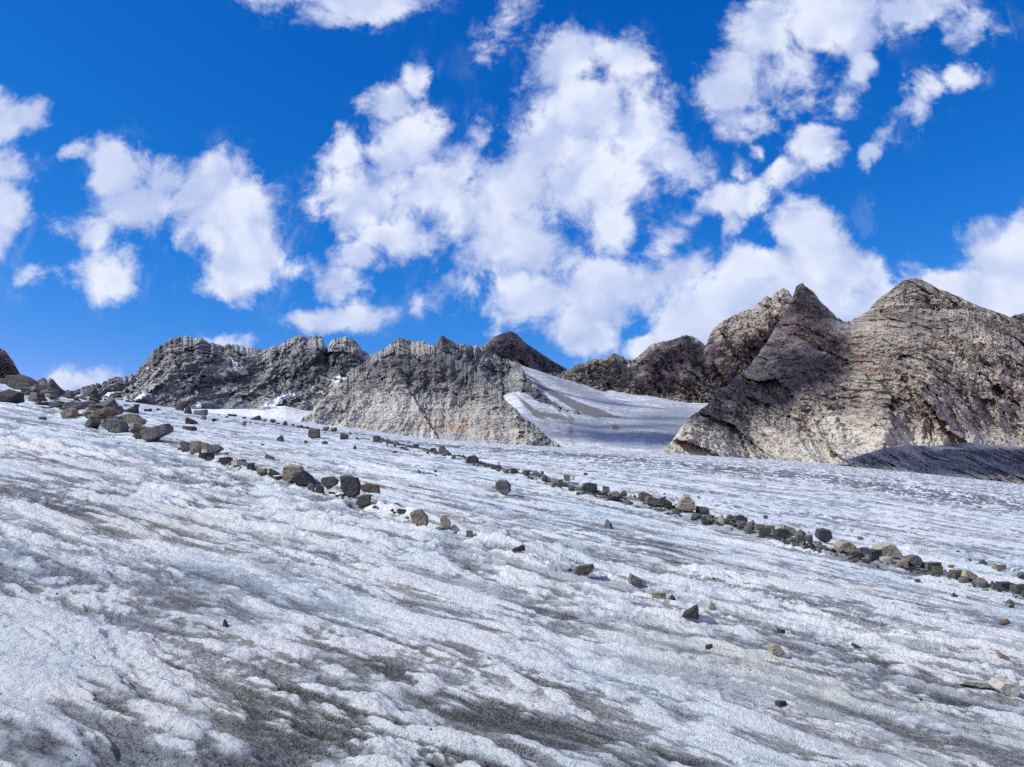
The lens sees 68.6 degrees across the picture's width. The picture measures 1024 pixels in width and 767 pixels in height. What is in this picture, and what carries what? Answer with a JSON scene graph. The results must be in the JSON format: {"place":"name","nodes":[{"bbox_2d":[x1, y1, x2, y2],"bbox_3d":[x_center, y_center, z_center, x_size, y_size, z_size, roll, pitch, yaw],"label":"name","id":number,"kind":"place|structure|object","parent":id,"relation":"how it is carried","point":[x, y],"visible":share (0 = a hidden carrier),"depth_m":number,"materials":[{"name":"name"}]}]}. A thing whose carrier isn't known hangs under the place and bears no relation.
{"place":"outdoors","nodes":[
{"label":"outdoors","id":0,"kind":"place"},
{"bbox_2d":[0,349,19,377],"bbox_3d":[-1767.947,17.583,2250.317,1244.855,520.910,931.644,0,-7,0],"label":"distant peak","id":1,"kind":"structure","parent":0,"point":[7,366],"depth_m":2275.86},
{"bbox_2d":[37,378,62,389],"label":"distant peak","id":2,"kind":"structure","parent":0,"point":[51,381],"depth_m":1392.39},
{"bbox_2d":[66,334,372,410],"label":"mountain","id":3,"kind":"structure","parent":0,"point":[300,372],"depth_m":639.06,"materials":[{"name":"grey stone"}]},
{"bbox_2d":[169,406,311,421],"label":"snow field","id":4,"kind":"structure","parent":0,"point":[287,413],"depth_m":431.46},
{"bbox_2d":[301,338,560,446],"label":"rocky hill","id":5,"kind":"structure","parent":0,"point":[406,387],"depth_m":372.05,"materials":[{"name":"stone"}]},
{"bbox_2d":[433,336,581,414],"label":"rock rib","id":6,"kind":"object","parent":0,"point":[504,376],"visible":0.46,"depth_m":824.81,"materials":[{"name":"grey stone"}]},
{"bbox_2d":[0,384,1023,766],"bbox_3d":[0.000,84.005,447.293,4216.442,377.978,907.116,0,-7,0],"label":"glacier","id":7,"kind":"object","parent":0,"point":[548,656],"visible":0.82,"depth_m":5.88,"materials":[{"name":"ice"}]},
{"bbox_2d":[0,389,24,403],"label":"boulder","id":8,"kind":"object","parent":7,"relation":"on","point":[12,396],"visible":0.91,"depth_m":19.71,"materials":[{"name":"stone"}]},
{"bbox_2d":[4,375,38,389],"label":"boulder","id":9,"kind":"object","parent":7,"relation":"on","point":[13,381],"visible":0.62,"depth_m":73.48,"materials":[{"name":"grey stone"}]},
{"bbox_2d":[28,393,37,400],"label":"rubble stone","id":10,"kind":"object","parent":7,"relation":"on","point":[33,395],"visible":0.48,"depth_m":24.24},
{"bbox_2d":[31,384,45,389],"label":"rubble stone","id":11,"kind":"object","parent":7,"relation":"on","point":[37,387],"visible":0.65,"depth_m":29.86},
{"bbox_2d":[44,390,58,394],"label":"rubble stone","id":12,"kind":"object","parent":7,"relation":"on","point":[55,392],"visible":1,"depth_m":25.62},
{"bbox_2d":[60,407,78,417],"bbox_3d":[-9.684,0.659,16.410,0.338,0.260,0.244,0,-10,0],"label":"rock slab","id":13,"kind":"object","parent":7,"relation":"on","point":[70,412],"visible":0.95,"depth_m":16.31,"materials":[{"name":"beige stone"}]},
{"bbox_2d":[61,391,78,398],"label":"rubble stone","id":14,"kind":"object","parent":7,"relation":"on","point":[68,394],"visible":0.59,"depth_m":34.07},
{"bbox_2d":[70,401,88,408],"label":"boulder","id":15,"kind":"object","parent":7,"relation":"on","point":[78,405],"visible":0.83,"depth_m":18.23,"materials":[{"name":"grey stone"}]},
{"bbox_2d":[80,388,98,396],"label":"rubble stone","id":16,"kind":"object","parent":7,"relation":"on","point":[88,392],"visible":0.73,"depth_m":34.94,"materials":[{"name":"stone"}]},
{"bbox_2d":[85,419,101,428],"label":"boulder","id":17,"kind":"object","parent":7,"relation":"on","point":[93,423],"visible":0.94,"depth_m":14.27,"materials":[{"name":"stone"}]},
{"bbox_2d":[87,407,115,418],"bbox_3d":[-8.804,0.641,16.114,0.462,0.280,0.453,0,-4,0],"label":"rock slab","id":18,"kind":"object","parent":7,"relation":"on","point":[107,411],"visible":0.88,"depth_m":15.95,"materials":[{"name":"beige stone"}]},
{"bbox_2d":[97,397,116,406],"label":"rubble stone","id":19,"kind":"object","parent":7,"relation":"on","point":[110,402],"visible":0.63,"depth_m":22.59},
{"bbox_2d":[101,418,128,432],"bbox_3d":[-7.494,0.800,14.169,0.438,0.286,0.335,0,-4,0],"label":"boulder","id":20,"kind":"object","parent":7,"relation":"on","point":[115,425],"visible":0.91,"depth_m":14.01,"materials":[{"name":"grey stone"}]},
{"bbox_2d":[113,405,123,414],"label":"rubble stone","id":21,"kind":"object","parent":7,"relation":"on","point":[120,408],"visible":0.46,"depth_m":22.38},
{"bbox_2d":[124,406,138,413],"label":"rock slab","id":22,"kind":"object","parent":7,"relation":"on","point":[134,409],"visible":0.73,"depth_m":30.71,"materials":[{"name":"stone"}]},
{"bbox_2d":[120,413,146,424],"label":"boulder","id":23,"kind":"object","parent":7,"relation":"on","point":[131,418],"visible":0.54,"depth_m":16.60,"materials":[{"name":"beige stone"}]},
{"bbox_2d":[130,423,141,428],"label":"rock slab","id":24,"kind":"object","parent":7,"relation":"on","point":[136,425],"visible":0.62,"depth_m":14.46,"materials":[{"name":"beige stone"}]},
{"bbox_2d":[130,428,144,432],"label":"stone","id":25,"kind":"object","parent":7,"relation":"on","point":[135,430],"visible":0.62,"depth_m":14.02,"materials":[{"name":"stone"}]},
{"bbox_2d":[140,423,173,440],"bbox_3d":[-6.233,0.860,13.180,0.542,0.334,0.324,0,-5,0],"label":"boulder","id":26,"kind":"object","parent":7,"relation":"on","point":[154,433],"visible":1,"depth_m":13.03,"materials":[{"name":"grey stone"}]},
{"bbox_2d":[175,403,183,410],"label":"stone","id":27,"kind":"object","parent":7,"relation":"on","point":[180,406],"visible":0.88,"depth_m":152.70,"materials":[{"name":"stone"}]},
{"bbox_2d":[180,441,189,450],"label":"stone","id":28,"kind":"object","parent":7,"relation":"on","point":[184,446],"visible":0.95,"depth_m":12.18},
{"bbox_2d":[182,426,196,430],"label":"rock slab","id":29,"kind":"object","parent":7,"relation":"on","point":[191,428],"visible":0.96,"depth_m":17.64,"materials":[{"name":"stone"}]},
{"bbox_2d":[185,417,197,423],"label":"stone","id":30,"kind":"object","parent":7,"relation":"on","point":[189,420],"visible":0.99,"depth_m":23.91,"materials":[{"name":"stone"}]},
{"bbox_2d":[190,440,201,453],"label":"boulder","id":31,"kind":"object","parent":7,"relation":"on","point":[196,446],"visible":0.99,"depth_m":12.13,"materials":[{"name":"beige stone"}]},
{"bbox_2d":[193,410,207,414],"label":"stone","id":32,"kind":"object","parent":7,"relation":"on","point":[200,412],"visible":0.81,"depth_m":77.07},
{"bbox_2d":[201,442,209,449],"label":"stone","id":33,"kind":"object","parent":7,"relation":"on","point":[204,445],"visible":0.51,"depth_m":12.72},
{"bbox_2d":[198,452,213,459],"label":"rock slab","id":34,"kind":"object","parent":7,"relation":"on","point":[203,455],"visible":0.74,"depth_m":11.40,"materials":[{"name":"stone"}]},
{"bbox_2d":[206,444,223,452],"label":"boulder","id":35,"kind":"object","parent":7,"relation":"on","point":[215,448],"visible":0.87,"depth_m":11.96,"materials":[{"name":"grey stone"}]},
{"bbox_2d":[219,457,232,462],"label":"stone","id":36,"kind":"object","parent":7,"relation":"on","point":[225,459],"visible":0.87,"depth_m":11.20,"materials":[{"name":"stone"}]},
{"bbox_2d":[231,461,246,465],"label":"rock slab","id":37,"kind":"object","parent":7,"relation":"on","point":[243,463],"visible":1,"depth_m":11.09,"materials":[{"name":"stone"}]},
{"bbox_2d":[257,468,266,473],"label":"stone","id":38,"kind":"object","parent":7,"relation":"on","point":[261,470],"visible":0.93,"depth_m":10.64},
{"bbox_2d":[269,468,280,474],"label":"stone","id":39,"kind":"object","parent":7,"relation":"on","point":[272,472],"visible":1,"depth_m":10.67,"materials":[{"name":"stone"}]},
{"bbox_2d":[282,464,303,481],"bbox_3d":[-3.047,1.253,10.459,0.296,0.258,0.221,0,-4,0],"label":"boulder","id":40,"kind":"object","parent":7,"relation":"on","point":[289,472],"visible":0.78,"depth_m":10.36,"materials":[{"name":"beige stone"}]},
{"bbox_2d":[290,470,315,484],"bbox_3d":[-2.864,1.297,10.314,0.337,0.209,0.302,0,-5,0],"label":"boulder","id":41,"kind":"object","parent":7,"relation":"on","point":[303,477],"visible":0.96,"depth_m":10.17,"materials":[{"name":"stone"}]},
{"bbox_2d":[307,484,314,489],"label":"stone","id":42,"kind":"object","parent":7,"relation":"on","point":[310,486],"visible":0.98,"depth_m":9.87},
{"bbox_2d":[308,428,320,437],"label":"boulder","id":43,"kind":"object","parent":7,"relation":"on","point":[313,432],"visible":1,"depth_m":23.83,"materials":[{"name":"grey stone"}]},
{"bbox_2d":[315,486,323,492],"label":"stone","id":44,"kind":"object","parent":7,"relation":"on","point":[319,489],"visible":1,"depth_m":9.69,"materials":[{"name":"stone"}]},
{"bbox_2d":[321,476,338,486],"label":"boulder","id":45,"kind":"object","parent":7,"relation":"on","point":[332,481],"visible":0.98,"depth_m":10.03,"materials":[{"name":"grey stone"}]},
{"bbox_2d":[340,433,348,438],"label":"stone","id":46,"kind":"object","parent":7,"relation":"on","point":[344,436],"visible":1,"depth_m":23.91,"materials":[{"name":"stone"}]},
{"bbox_2d":[340,475,360,496],"bbox_3d":[-2.075,1.316,9.626,0.270,0.280,0.224,0,-8,0],"label":"boulder","id":47,"kind":"object","parent":7,"relation":"on","point":[350,486],"visible":0.97,"depth_m":9.53,"materials":[{"name":"stone"}]},
{"bbox_2d":[355,494,371,505],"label":"boulder","id":48,"kind":"object","parent":7,"relation":"on","point":[363,500],"visible":1,"depth_m":9.23,"materials":[{"name":"grey stone"}]},
{"bbox_2d":[361,483,380,492],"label":"boulder","id":49,"kind":"object","parent":7,"relation":"on","point":[370,488],"visible":0.97,"depth_m":10.10,"materials":[{"name":"grey stone"}]},
{"bbox_2d":[409,509,428,525],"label":"boulder","id":50,"kind":"object","parent":7,"relation":"on","point":[419,517],"visible":1,"depth_m":8.26,"materials":[{"name":"beige stone"}]},
{"bbox_2d":[439,445,448,455],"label":"boulder","id":51,"kind":"object","parent":7,"relation":"on","point":[443,451],"visible":1,"depth_m":21.47,"materials":[{"name":"grey stone"}]},
{"bbox_2d":[440,515,450,528],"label":"boulder","id":52,"kind":"object","parent":7,"relation":"on","point":[445,522],"visible":1,"depth_m":8.32,"materials":[{"name":"beige stone"}]},
{"bbox_2d":[466,455,478,463],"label":"boulder","id":53,"kind":"object","parent":7,"relation":"on","point":[471,459],"visible":0.96,"depth_m":19.62,"materials":[{"name":"stone"}]},
{"bbox_2d":[495,479,510,493],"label":"boulder","id":54,"kind":"object","parent":7,"relation":"on","point":[503,486],"visible":1,"depth_m":12.99,"materials":[{"name":"grey stone"}]},
{"bbox_2d":[512,544,524,550],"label":"rock slab","id":55,"kind":"object","parent":7,"relation":"on","point":[520,548],"visible":1,"depth_m":7.59,"materials":[{"name":"stone"}]},
{"bbox_2d":[21,398,1023,766],"bbox_3d":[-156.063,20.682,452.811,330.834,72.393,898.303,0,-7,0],"label":"gravel","id":56,"kind":"structure","parent":7,"relation":"on","point":[427,450],"depth_m":12.88,"materials":[{"name":"stone"}]},
{"bbox_2d":[573,564,593,574],"bbox_3d":[0.708,1.836,7.409,0.209,0.115,0.146,0,-10,0],"label":"rock slab","id":57,"kind":"object","parent":7,"relation":"on","point":[587,569],"visible":1,"depth_m":7.34,"materials":[{"name":"grey stone"}]},
{"bbox_2d":[581,482,596,492],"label":"boulder","id":58,"kind":"object","parent":7,"relation":"on","point":[587,487],"visible":0.94,"depth_m":14.62,"materials":[{"name":"stone"}]},
{"bbox_2d":[603,519,612,528],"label":"boulder","id":59,"kind":"object","parent":7,"relation":"on","point":[608,524],"visible":0.97,"depth_m":10.64,"materials":[{"name":"grey stone"}]},
{"bbox_2d":[628,573,645,585],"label":"boulder","id":60,"kind":"object","parent":7,"relation":"on","point":[634,579],"visible":1,"depth_m":7.30,"materials":[{"name":"grey stone"}]},
{"bbox_2d":[638,491,652,500],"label":"boulder","id":61,"kind":"object","parent":7,"relation":"on","point":[642,495],"visible":0.69,"depth_m":14.15,"materials":[{"name":"grey stone"}]},
{"bbox_2d":[644,496,662,505],"bbox_3d":[2.644,2.183,13.955,0.365,0.193,0.238,0,-8,0],"label":"rock slab","id":62,"kind":"object","parent":7,"relation":"on","point":[650,500],"visible":0.94,"depth_m":13.85,"materials":[{"name":"grey stone"}]},
{"bbox_2d":[652,591,665,597],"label":"rock slab","id":63,"kind":"object","parent":7,"relation":"on","point":[660,594],"visible":1,"depth_m":6.90,"materials":[{"name":"beige stone"}]},
{"bbox_2d":[659,497,671,507],"bbox_3d":[2.841,2.205,13.884,0.252,0.204,0.183,0,-5,0],"label":"rock slab","id":64,"kind":"object","parent":7,"relation":"on","point":[666,503],"visible":1,"depth_m":13.80,"materials":[{"name":"stone"}]},
{"bbox_2d":[676,495,696,511],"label":"boulder","id":65,"kind":"object","parent":7,"relation":"on","point":[686,503],"visible":0.97,"depth_m":13.65,"materials":[{"name":"beige stone"}]},
{"bbox_2d":[682,604,698,618],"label":"boulder","id":66,"kind":"object","parent":7,"relation":"on","point":[692,612],"visible":1,"depth_m":6.15,"materials":[{"name":"stone"}]},
{"bbox_2d":[696,506,709,514],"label":"stone","id":67,"kind":"object","parent":7,"relation":"on","point":[702,510],"visible":0.84,"depth_m":13.66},
{"bbox_2d":[718,514,726,524],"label":"boulder","id":68,"kind":"object","parent":7,"relation":"on","point":[721,519],"visible":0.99,"depth_m":12.94,"materials":[{"name":"beige stone"}]},
{"bbox_2d":[732,515,747,522],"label":"boulder","id":69,"kind":"object","parent":7,"relation":"on","point":[739,517],"visible":0.64,"depth_m":13.11,"materials":[{"name":"stone"}]},
{"bbox_2d":[736,520,745,526],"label":"stone","id":70,"kind":"object","parent":7,"relation":"on","point":[741,523],"visible":0.94,"depth_m":12.80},
{"bbox_2d":[743,523,753,532],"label":"boulder","id":71,"kind":"object","parent":7,"relation":"on","point":[747,527],"visible":0.99,"depth_m":12.46,"materials":[{"name":"grey stone"}]},
{"bbox_2d":[754,524,764,530],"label":"stone","id":72,"kind":"object","parent":7,"relation":"on","point":[757,526],"visible":0.69,"depth_m":12.78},
{"bbox_2d":[759,527,770,535],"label":"boulder","id":73,"kind":"object","parent":7,"relation":"on","point":[764,531],"visible":1,"depth_m":12.35,"materials":[{"name":"stone"}]},
{"bbox_2d":[767,642,785,656],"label":"boulder","id":74,"kind":"object","parent":7,"relation":"on","point":[776,649],"visible":1,"depth_m":5.49,"materials":[{"name":"beige stone"}]},
{"bbox_2d":[775,700,786,706],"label":"rock slab","id":75,"kind":"object","parent":7,"relation":"on","point":[779,703],"visible":1,"depth_m":4.65,"materials":[{"name":"stone"}]},
{"bbox_2d":[772,528,790,536],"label":"boulder","id":76,"kind":"object","parent":7,"relation":"on","point":[780,532],"visible":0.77,"depth_m":12.54,"materials":[{"name":"stone"}]},
{"bbox_2d":[780,524,795,533],"bbox_3d":[4.725,2.490,12.851,0.251,0.180,0.216,0,-4,0],"label":"rock slab","id":77,"kind":"object","parent":7,"relation":"on","point":[792,530],"visible":0.69,"depth_m":12.75,"materials":[{"name":"beige stone"}]},
{"bbox_2d":[795,535,804,541],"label":"stone","id":78,"kind":"object","parent":7,"relation":"on","point":[799,538],"visible":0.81,"depth_m":12.45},
{"bbox_2d":[795,529,805,534],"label":"stone","id":79,"kind":"object","parent":7,"relation":"on","point":[800,532],"visible":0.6,"depth_m":12.69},
{"bbox_2d":[804,535,812,541],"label":"stone","id":80,"kind":"object","parent":7,"relation":"on","point":[808,538],"visible":0.98,"depth_m":12.42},
{"bbox_2d":[815,528,832,541],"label":"boulder","id":81,"kind":"object","parent":7,"relation":"on","point":[823,534],"visible":1,"depth_m":12.49,"materials":[{"name":"stone"}]},
{"bbox_2d":[833,539,858,552],"bbox_3d":[5.126,2.499,11.518,0.327,0.195,0.273,0,-4,0],"label":"boulder","id":82,"kind":"object","parent":7,"relation":"on","point":[845,546],"visible":1,"depth_m":11.39,"materials":[{"name":"beige stone"}]},
{"bbox_2d":[857,547,868,552],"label":"stone","id":83,"kind":"object","parent":7,"relation":"on","point":[862,549],"visible":0.47,"depth_m":11.85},
{"bbox_2d":[866,549,881,560],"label":"boulder","id":84,"kind":"object","parent":7,"relation":"on","point":[875,554],"visible":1,"depth_m":11.27,"materials":[{"name":"stone"}]},
{"bbox_2d":[879,556,892,562],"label":"rock slab","id":85,"kind":"object","parent":7,"relation":"on","point":[884,559],"visible":0.98,"depth_m":11.21,"materials":[{"name":"stone"}]},
{"bbox_2d":[871,542,902,557],"bbox_3d":[6.035,2.683,12.075,0.436,0.243,0.333,0,-5,0],"label":"boulder","id":86,"kind":"object","parent":7,"relation":"on","point":[890,550],"visible":0.78,"depth_m":11.92,"materials":[{"name":"beige stone"}]},
{"bbox_2d":[894,558,908,567],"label":"stone","id":87,"kind":"object","parent":7,"relation":"on","point":[903,562],"visible":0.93,"depth_m":11.11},
{"bbox_2d":[902,554,922,565],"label":"boulder","id":88,"kind":"object","parent":7,"relation":"on","point":[913,560],"visible":0.86,"depth_m":11.21,"materials":[{"name":"grey stone"}]},
{"bbox_2d":[920,561,941,571],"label":"boulder","id":89,"kind":"object","parent":7,"relation":"on","point":[926,565],"visible":0.59,"depth_m":11.15,"materials":[{"name":"grey stone"}]},
{"bbox_2d":[931,565,942,574],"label":"stone","id":90,"kind":"object","parent":7,"relation":"on","point":[935,570],"visible":0.96,"depth_m":10.93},
{"bbox_2d":[949,569,961,578],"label":"stone","id":91,"kind":"object","parent":7,"relation":"on","point":[955,574],"visible":1,"depth_m":10.58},
{"bbox_2d":[958,577,969,581],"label":"rock slab","id":92,"kind":"object","parent":7,"relation":"on","point":[963,579],"visible":1,"depth_m":10.48,"materials":[{"name":"grey stone"}]},
{"bbox_2d":[961,569,977,579],"bbox_3d":[6.431,2.695,10.579,0.221,0.149,0.182,0,-7,0],"label":"rock slab","id":93,"kind":"object","parent":7,"relation":"on","point":[969,574],"visible":0.94,"depth_m":10.50,"materials":[{"name":"beige stone"}]},
{"bbox_2d":[958,679,990,687],"bbox_3d":[3.507,2.277,5.695,0.277,0.053,0.081,0,-9,0],"label":"rock slab","id":94,"kind":"object","parent":7,"relation":"on","point":[979,683],"visible":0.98,"depth_m":5.66,"materials":[{"name":"stone"}]},
{"bbox_2d":[975,579,987,587],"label":"stone","id":95,"kind":"object","parent":7,"relation":"on","point":[980,583],"visible":1,"depth_m":10.32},
{"bbox_2d":[991,565,1006,569],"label":"stone","id":96,"kind":"object","parent":7,"relation":"on","point":[999,567],"visible":1,"depth_m":11.88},
{"bbox_2d":[995,651,1009,659],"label":"stone","id":97,"kind":"object","parent":7,"relation":"on","point":[1001,655],"visible":1,"depth_m":6.51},
{"bbox_2d":[987,677,1020,695],"bbox_3d":[3.655,2.252,5.572,0.177,0.110,0.159,0,-5,0],"label":"boulder","id":98,"kind":"object","parent":7,"relation":"on","point":[1005,686],"visible":1,"depth_m":5.50,"materials":[{"name":"stone"}]},
{"bbox_2d":[998,618,1010,624],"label":"stone","id":99,"kind":"object","parent":7,"relation":"on","point":[1004,621],"visible":0.96,"depth_m":7.84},
{"bbox_2d":[995,581,1014,589],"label":"stone","id":100,"kind":"object","parent":7,"relation":"on","point":[1001,584],"visible":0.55,"depth_m":10.70,"materials":[{"name":"stone"}]},
{"bbox_2d":[1010,584,1023,592],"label":"stone","id":101,"kind":"object","parent":7,"relation":"on","point":[1019,588],"visible":0.99,"depth_m":10.14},
{"bbox_2d":[1016,571,1023,578],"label":"stone","id":102,"kind":"object","parent":7,"relation":"on","point":[1020,575],"visible":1,"depth_m":11.25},
{"bbox_2d":[0,0,1023,390],"label":"sky","id":103,"kind":"structure","parent":0,"point":[584,181],"materials":[{"name":"blue"}]},
{"bbox_2d":[480,331,567,375],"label":"mountain","id":104,"kind":"structure","parent":0,"point":[512,346],"depth_m":1428.69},
{"bbox_2d":[503,366,707,452],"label":"glacier","id":105,"kind":"object","parent":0,"point":[611,420],"visible":0.49,"depth_m":633.94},
{"bbox_2d":[556,288,791,402],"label":"mountain","id":106,"kind":"structure","parent":0,"point":[687,369],"depth_m":1051.47,"materials":[{"name":"stone"}]},
{"bbox_2d":[662,283,1023,463],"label":"mountain","id":107,"kind":"structure","parent":0,"point":[816,381],"depth_m":485.23,"materials":[{"name":"stone"}]},
{"bbox_2d":[835,442,1023,483],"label":"rubble ridge","id":108,"kind":"structure","parent":0,"point":[998,463],"depth_m":233.81,"materials":[{"name":"grey stone"}]},
{"bbox_2d":[859,278,1023,336],"bbox_3d":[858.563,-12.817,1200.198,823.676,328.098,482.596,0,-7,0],"label":"mountain","id":109,"kind":"structure","parent":0,"point":[913,293],"depth_m":1192.36,"materials":[{"name":"stone"}]},
{"bbox_2d":[1011,313,1023,323],"bbox_3d":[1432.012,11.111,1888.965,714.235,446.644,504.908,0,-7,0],"label":"distant peak","id":110,"kind":"structure","parent":0,"point":[1019,317],"depth_m":1873.29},
{"label":"rubble stone","id":111,"kind":"object","parent":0,"visible":0},
{"bbox_2d":[49,401,62,407],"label":"rubble stone","id":112,"kind":"object","parent":111,"relation":"on","point":[52,404],"visible":1,"depth_m":18.22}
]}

